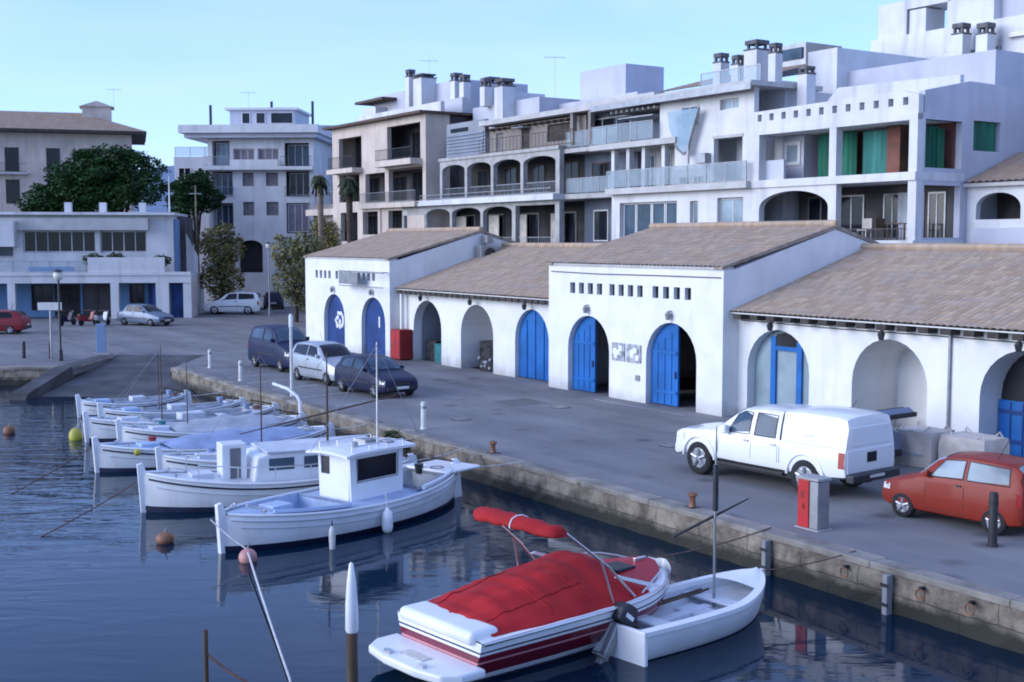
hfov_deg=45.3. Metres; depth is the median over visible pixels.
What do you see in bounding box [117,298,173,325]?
parked car
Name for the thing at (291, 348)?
pole
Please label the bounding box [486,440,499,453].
mooring bitt
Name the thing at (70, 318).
scooter
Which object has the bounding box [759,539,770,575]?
quay fender
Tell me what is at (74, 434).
buoy
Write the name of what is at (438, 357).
crate
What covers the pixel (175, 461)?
fishing boat
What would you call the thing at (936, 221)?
window
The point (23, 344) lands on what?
bollard
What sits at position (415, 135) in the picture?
window
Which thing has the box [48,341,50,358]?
bollard
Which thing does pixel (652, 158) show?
window
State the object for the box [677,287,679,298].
slit window
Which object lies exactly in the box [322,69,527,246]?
cream apartments
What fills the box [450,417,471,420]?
drain cover
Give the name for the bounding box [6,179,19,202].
window
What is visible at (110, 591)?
water
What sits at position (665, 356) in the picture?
door
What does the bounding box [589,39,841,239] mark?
balcony apartments
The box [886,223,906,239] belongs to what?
terrace table
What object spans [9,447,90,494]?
rope
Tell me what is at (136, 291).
window
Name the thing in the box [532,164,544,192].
window
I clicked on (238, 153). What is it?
window
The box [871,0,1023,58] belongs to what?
penthouse block
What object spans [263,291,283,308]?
parked car
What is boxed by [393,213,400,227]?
window
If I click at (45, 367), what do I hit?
kerb
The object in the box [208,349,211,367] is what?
bollard
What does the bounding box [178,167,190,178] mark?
window
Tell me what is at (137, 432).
fishing boat
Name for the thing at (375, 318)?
door
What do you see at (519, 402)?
road patch
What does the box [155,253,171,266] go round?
potted plant
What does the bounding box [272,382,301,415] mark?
davit
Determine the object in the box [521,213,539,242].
window
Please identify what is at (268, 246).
street lamp
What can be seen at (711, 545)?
rope
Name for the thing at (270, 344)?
parked van
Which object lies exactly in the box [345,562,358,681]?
mooring post
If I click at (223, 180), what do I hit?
window
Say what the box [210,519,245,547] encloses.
rope
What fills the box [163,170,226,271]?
pine tree
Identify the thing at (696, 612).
dinghy
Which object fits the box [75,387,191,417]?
fishing boat
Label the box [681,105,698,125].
window
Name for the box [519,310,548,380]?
door
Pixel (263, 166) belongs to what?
white apartments
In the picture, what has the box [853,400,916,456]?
parked car
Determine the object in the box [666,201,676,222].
window
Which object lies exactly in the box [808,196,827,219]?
window
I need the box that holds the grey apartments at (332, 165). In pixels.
[321,125,334,203]
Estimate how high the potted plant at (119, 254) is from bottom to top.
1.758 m
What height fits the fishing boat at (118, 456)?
1.496 m
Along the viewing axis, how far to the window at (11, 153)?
123.21 m
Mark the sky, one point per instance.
(169, 61)
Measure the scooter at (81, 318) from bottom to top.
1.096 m
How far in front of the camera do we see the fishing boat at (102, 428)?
41.54 m
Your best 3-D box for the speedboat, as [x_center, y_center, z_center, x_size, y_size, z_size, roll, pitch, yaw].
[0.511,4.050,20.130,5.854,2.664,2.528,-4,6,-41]
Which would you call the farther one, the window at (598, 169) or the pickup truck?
the window at (598, 169)
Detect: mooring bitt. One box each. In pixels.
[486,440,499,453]
[683,492,701,508]
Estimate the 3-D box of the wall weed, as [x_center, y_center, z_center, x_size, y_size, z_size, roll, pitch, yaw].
[-3.516,3.006,37.557,0.586,0.648,1.590,-3,6,-33]
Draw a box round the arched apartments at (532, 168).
[402,63,663,242]
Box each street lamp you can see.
[53,269,63,360]
[266,242,270,315]
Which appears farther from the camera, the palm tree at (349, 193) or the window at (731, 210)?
the palm tree at (349, 193)
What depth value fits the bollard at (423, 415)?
37.89 m
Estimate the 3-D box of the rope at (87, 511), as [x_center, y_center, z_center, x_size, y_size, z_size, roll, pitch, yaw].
[-9.913,3.950,28.540,0.030,0.831,3.049,3,5,30]
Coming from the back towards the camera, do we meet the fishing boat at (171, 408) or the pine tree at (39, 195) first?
the pine tree at (39, 195)
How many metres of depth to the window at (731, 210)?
59.19 m
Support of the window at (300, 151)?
in the white apartments at (263, 166)
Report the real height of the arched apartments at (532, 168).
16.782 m
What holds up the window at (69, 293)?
in the club house at (37, 249)
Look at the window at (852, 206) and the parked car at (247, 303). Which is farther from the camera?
the parked car at (247, 303)
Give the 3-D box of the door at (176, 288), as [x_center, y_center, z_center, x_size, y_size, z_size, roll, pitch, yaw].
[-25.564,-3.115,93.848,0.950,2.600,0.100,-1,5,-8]
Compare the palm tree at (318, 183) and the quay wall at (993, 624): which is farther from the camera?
the palm tree at (318, 183)
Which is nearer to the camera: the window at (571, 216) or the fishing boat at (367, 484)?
the fishing boat at (367, 484)
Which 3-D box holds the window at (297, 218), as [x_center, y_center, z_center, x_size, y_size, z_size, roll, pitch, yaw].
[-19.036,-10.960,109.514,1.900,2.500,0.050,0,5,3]
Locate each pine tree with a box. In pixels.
[13,160,119,211]
[50,142,170,211]
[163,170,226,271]
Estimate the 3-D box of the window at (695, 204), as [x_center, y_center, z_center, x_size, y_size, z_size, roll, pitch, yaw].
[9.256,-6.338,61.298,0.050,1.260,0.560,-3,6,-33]
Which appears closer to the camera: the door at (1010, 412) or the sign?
the door at (1010, 412)
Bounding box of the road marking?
[229,374,680,414]
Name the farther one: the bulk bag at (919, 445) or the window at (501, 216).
the window at (501, 216)
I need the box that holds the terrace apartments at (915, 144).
[751,47,1023,323]
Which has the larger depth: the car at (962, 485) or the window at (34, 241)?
the window at (34, 241)
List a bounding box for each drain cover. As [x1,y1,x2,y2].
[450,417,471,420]
[551,405,570,408]
[659,443,675,447]
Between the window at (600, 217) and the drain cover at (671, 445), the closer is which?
the drain cover at (671, 445)
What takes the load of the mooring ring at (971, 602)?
attached to the quay wall at (993, 624)
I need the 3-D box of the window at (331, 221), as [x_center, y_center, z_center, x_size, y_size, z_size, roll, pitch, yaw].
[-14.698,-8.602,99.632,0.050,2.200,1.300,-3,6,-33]
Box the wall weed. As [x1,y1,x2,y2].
[382,429,409,449]
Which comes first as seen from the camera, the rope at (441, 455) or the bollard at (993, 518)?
the bollard at (993, 518)
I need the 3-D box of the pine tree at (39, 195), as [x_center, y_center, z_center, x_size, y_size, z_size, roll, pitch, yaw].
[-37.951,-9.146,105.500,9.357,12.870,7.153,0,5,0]
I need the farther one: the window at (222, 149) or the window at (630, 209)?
the window at (222, 149)
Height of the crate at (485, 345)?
1.240 m
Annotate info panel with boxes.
[93,324,109,354]
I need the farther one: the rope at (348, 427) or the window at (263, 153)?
the window at (263, 153)
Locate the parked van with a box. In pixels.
[248,317,309,371]
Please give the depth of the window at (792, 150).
57.51 m
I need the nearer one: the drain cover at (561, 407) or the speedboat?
the speedboat
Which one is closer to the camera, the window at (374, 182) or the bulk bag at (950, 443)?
the bulk bag at (950, 443)
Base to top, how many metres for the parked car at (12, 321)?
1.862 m
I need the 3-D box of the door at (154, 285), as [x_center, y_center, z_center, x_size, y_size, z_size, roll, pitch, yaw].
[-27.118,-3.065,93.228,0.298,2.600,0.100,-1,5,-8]
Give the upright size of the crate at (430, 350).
0.990 m
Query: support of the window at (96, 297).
in the club house at (37, 249)
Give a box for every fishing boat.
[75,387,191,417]
[82,345,279,442]
[91,419,334,472]
[97,351,245,416]
[115,357,306,441]
[137,353,416,512]
[155,355,379,469]
[215,342,479,553]
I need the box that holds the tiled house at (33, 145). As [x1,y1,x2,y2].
[0,101,146,211]
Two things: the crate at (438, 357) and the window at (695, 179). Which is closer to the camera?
the crate at (438, 357)
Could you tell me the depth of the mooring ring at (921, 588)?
21.16 m
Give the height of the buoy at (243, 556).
0.496 m
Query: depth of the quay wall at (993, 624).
25.40 m
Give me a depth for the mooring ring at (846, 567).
22.59 m
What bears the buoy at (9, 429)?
on the water
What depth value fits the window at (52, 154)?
124.30 m
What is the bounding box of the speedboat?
[369,506,670,681]
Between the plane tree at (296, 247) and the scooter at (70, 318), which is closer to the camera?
the scooter at (70, 318)
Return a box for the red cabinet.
[391,329,411,359]
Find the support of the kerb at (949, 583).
on the ground
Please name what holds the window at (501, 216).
in the arched apartments at (532, 168)
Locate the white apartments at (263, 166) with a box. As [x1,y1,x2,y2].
[174,101,331,305]
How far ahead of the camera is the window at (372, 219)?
95.19 m
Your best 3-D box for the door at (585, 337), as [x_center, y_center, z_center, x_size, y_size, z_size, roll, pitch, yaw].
[2.787,0.465,47.411,0.130,2.910,1.430,-3,6,-33]
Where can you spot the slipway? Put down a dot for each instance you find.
(116, 376)
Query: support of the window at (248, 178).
in the white apartments at (263, 166)
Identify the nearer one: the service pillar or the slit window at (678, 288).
the service pillar
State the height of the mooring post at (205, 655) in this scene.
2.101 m
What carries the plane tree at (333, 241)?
on the ground
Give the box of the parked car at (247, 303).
[203,287,262,314]
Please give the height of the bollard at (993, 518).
1.070 m
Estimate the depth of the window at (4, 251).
93.12 m
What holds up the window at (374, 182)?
in the cream apartments at (388, 151)
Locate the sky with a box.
[0,0,946,168]
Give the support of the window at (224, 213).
in the white apartments at (263, 166)
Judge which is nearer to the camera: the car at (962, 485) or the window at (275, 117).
the car at (962, 485)
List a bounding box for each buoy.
[3,422,14,433]
[69,424,81,439]
[156,527,174,543]
[238,543,256,562]
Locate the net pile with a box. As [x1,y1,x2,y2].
[478,348,492,371]
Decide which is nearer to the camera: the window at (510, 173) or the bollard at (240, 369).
the bollard at (240, 369)
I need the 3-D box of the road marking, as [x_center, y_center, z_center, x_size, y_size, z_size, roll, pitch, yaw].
[1.978,2.665,38.722,8.932,0.001,39.204,-3,6,-33]
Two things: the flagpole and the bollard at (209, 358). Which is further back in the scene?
the flagpole
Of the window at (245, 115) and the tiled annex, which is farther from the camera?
the window at (245, 115)
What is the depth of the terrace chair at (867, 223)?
53.46 m
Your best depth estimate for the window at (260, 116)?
111.70 m
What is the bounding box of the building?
[133,166,173,211]
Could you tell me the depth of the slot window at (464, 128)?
81.00 m
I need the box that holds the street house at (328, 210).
[306,191,357,248]
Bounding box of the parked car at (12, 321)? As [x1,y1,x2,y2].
[0,306,31,333]
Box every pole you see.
[189,185,201,254]
[289,314,292,395]
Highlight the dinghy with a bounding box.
[593,427,764,666]
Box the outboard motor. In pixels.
[592,601,638,663]
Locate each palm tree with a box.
[309,174,329,248]
[337,176,359,242]
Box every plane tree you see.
[194,221,247,312]
[269,229,324,321]
[308,216,355,251]
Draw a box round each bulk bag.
[894,420,954,468]
[938,426,1009,458]
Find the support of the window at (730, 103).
in the balcony apartments at (694, 146)
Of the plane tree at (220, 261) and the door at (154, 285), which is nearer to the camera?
the door at (154, 285)
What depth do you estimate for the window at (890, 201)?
54.24 m
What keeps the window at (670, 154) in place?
in the balcony apartments at (694, 146)
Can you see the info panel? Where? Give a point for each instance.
(100, 339)
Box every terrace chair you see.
[856,218,871,237]
[875,218,890,239]
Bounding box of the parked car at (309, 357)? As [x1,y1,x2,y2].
[293,333,355,385]
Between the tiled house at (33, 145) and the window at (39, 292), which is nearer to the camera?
the window at (39, 292)
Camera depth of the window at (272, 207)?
109.51 m
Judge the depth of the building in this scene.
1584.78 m
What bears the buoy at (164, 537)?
on the water
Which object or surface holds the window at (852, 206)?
in the terrace apartments at (915, 144)
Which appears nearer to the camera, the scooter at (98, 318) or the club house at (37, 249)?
the scooter at (98, 318)
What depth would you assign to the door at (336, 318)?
66.27 m
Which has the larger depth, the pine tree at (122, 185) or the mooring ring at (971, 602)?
the pine tree at (122, 185)
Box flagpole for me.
[168,174,169,211]
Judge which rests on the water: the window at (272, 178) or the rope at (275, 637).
the rope at (275, 637)
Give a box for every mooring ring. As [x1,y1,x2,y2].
[839,564,848,577]
[915,586,924,600]
[964,600,974,615]
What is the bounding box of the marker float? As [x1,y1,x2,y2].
[329,520,335,549]
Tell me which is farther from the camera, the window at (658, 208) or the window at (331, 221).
the window at (331, 221)
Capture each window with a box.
[0,247,13,256]
[4,147,18,170]
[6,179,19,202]
[23,231,95,251]
[31,284,52,309]
[46,148,59,171]
[54,284,80,316]
[82,284,110,315]
[101,231,146,251]
[129,284,143,302]
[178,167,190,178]
[215,173,232,195]
[216,143,229,165]
[216,204,232,227]
[234,149,253,158]
[241,112,249,123]
[243,173,253,185]
[244,202,253,214]
[256,112,265,123]
[258,149,278,163]
[266,173,277,185]
[267,202,278,214]
[270,112,292,123]
[288,145,308,164]
[288,204,308,231]
[289,173,308,194]
[327,221,332,246]
[368,215,377,234]
[370,177,379,200]
[393,176,406,200]
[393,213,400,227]
[412,131,419,157]
[412,171,422,200]
[451,127,467,132]
[461,215,474,226]
[477,169,488,195]
[489,214,503,236]
[504,167,516,193]
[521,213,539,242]
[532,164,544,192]
[564,161,578,193]
[564,211,576,242]
[589,115,630,145]
[591,162,610,192]
[593,210,608,240]
[624,203,636,235]
[636,202,651,231]
[649,154,655,185]
[652,202,665,222]
[660,153,671,185]
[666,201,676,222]
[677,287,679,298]
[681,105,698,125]
[684,177,690,182]
[688,288,690,299]
[693,177,702,182]
[693,201,697,222]
[720,198,742,221]
[723,98,738,109]
[741,143,742,178]
[784,141,800,165]
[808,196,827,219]
[841,195,864,235]
[883,193,897,239]
[923,192,924,237]
[927,191,946,237]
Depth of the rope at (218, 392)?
48.68 m
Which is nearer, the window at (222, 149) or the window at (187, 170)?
the window at (222, 149)
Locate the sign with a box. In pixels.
[37,302,61,358]
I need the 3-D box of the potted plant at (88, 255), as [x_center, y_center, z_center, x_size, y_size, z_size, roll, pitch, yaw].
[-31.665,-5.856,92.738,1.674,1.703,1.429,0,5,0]
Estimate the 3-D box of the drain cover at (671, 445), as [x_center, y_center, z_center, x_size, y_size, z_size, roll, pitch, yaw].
[4.531,2.972,34.965,0.720,0.028,0.720,-3,6,-33]
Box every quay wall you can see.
[0,368,72,384]
[170,370,1023,653]
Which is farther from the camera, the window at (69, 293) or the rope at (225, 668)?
the window at (69, 293)
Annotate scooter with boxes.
[57,310,75,325]
[77,309,94,325]
[93,309,109,324]
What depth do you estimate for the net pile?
54.84 m
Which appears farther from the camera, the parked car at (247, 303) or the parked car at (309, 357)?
the parked car at (247, 303)
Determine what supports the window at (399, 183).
in the cream apartments at (388, 151)
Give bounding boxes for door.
[148,284,152,304]
[153,284,155,305]
[171,283,183,316]
[328,295,344,345]
[366,298,385,355]
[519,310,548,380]
[573,316,596,391]
[651,323,679,406]
[998,399,1023,456]
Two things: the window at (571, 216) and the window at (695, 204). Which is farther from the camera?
the window at (571, 216)
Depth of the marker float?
26.34 m
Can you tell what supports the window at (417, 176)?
in the cream apartments at (388, 151)
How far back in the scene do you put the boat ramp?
54.22 m
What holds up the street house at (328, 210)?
on the ground
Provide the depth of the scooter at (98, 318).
84.19 m
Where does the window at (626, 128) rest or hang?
in the arched apartments at (532, 168)
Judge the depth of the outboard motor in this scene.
19.44 m
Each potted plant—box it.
[82,253,102,264]
[107,252,125,256]
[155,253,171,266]
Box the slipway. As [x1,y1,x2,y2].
[40,355,205,396]
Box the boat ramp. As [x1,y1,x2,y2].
[9,355,112,399]
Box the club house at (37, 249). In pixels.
[0,202,203,318]
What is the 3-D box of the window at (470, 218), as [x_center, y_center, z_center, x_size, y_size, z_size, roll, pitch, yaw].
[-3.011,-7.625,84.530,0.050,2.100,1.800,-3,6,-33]
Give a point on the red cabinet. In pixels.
(401, 344)
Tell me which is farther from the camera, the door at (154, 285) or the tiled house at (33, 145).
the tiled house at (33, 145)
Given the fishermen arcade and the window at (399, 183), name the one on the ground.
the fishermen arcade
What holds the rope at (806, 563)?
attached to the kerb at (949, 583)
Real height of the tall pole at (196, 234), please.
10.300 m
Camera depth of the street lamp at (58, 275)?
59.43 m
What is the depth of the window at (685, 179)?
64.35 m
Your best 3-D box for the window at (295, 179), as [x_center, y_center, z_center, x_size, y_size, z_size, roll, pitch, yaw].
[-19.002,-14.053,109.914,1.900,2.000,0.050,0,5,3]
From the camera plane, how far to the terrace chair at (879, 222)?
52.79 m
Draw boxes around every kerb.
[0,355,117,369]
[171,367,1023,610]
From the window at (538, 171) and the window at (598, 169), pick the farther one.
the window at (538, 171)
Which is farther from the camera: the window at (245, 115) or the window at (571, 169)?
the window at (245, 115)
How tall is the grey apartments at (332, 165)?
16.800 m
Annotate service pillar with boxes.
[794,473,832,531]
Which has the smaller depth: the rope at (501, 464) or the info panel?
the rope at (501, 464)
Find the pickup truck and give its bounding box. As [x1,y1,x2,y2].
[675,404,899,491]
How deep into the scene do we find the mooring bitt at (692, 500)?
26.67 m
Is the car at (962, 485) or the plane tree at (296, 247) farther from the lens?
the plane tree at (296, 247)
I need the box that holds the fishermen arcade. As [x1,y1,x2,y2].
[303,220,1023,456]
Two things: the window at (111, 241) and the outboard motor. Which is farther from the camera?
the window at (111, 241)
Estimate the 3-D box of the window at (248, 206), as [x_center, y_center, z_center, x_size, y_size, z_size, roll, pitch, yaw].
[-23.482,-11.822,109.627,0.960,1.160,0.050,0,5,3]
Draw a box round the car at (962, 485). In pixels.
[881,441,1023,534]
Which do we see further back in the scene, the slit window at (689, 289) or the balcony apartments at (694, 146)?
the balcony apartments at (694, 146)
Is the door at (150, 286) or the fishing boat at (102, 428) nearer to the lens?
the fishing boat at (102, 428)
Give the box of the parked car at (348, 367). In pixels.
[334,344,417,397]
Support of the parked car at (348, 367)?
on the ground
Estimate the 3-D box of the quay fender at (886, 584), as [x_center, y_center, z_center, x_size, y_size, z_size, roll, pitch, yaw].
[6.653,4.670,21.784,0.175,1.060,0.180,-3,6,-33]
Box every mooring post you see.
[203,629,208,681]
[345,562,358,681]
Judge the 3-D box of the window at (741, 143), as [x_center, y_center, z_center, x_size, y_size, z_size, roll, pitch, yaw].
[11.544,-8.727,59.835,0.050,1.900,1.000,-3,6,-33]
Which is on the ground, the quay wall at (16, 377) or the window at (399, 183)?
the quay wall at (16, 377)
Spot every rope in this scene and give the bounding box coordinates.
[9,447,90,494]
[38,482,135,537]
[195,386,244,395]
[208,653,248,681]
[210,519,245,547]
[247,552,291,681]
[332,424,365,428]
[417,445,469,460]
[480,460,524,466]
[654,527,771,557]
[762,550,855,570]
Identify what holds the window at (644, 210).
in the balcony apartments at (694, 146)
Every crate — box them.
[426,339,440,360]
[435,343,441,362]
[479,340,492,359]
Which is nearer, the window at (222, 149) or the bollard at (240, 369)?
the bollard at (240, 369)
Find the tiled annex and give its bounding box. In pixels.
[963,152,1023,243]
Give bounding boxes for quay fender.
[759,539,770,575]
[879,574,892,614]
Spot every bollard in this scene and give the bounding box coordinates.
[21,341,25,357]
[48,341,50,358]
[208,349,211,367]
[238,360,242,380]
[420,401,426,429]
[986,492,998,546]
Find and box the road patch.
[430,378,546,405]
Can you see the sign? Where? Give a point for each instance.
(49, 306)
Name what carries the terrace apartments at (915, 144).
on the ground
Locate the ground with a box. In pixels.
[0,306,1023,596]
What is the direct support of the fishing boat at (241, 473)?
on the water
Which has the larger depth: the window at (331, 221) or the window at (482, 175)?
the window at (331, 221)
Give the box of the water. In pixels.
[0,385,1023,681]
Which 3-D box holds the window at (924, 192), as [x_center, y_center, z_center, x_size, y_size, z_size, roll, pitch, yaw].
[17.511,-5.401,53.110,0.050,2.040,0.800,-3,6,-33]
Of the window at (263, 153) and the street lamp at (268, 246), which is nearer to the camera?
the street lamp at (268, 246)
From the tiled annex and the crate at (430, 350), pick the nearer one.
the tiled annex
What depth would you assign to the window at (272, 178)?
109.30 m
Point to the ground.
(592, 436)

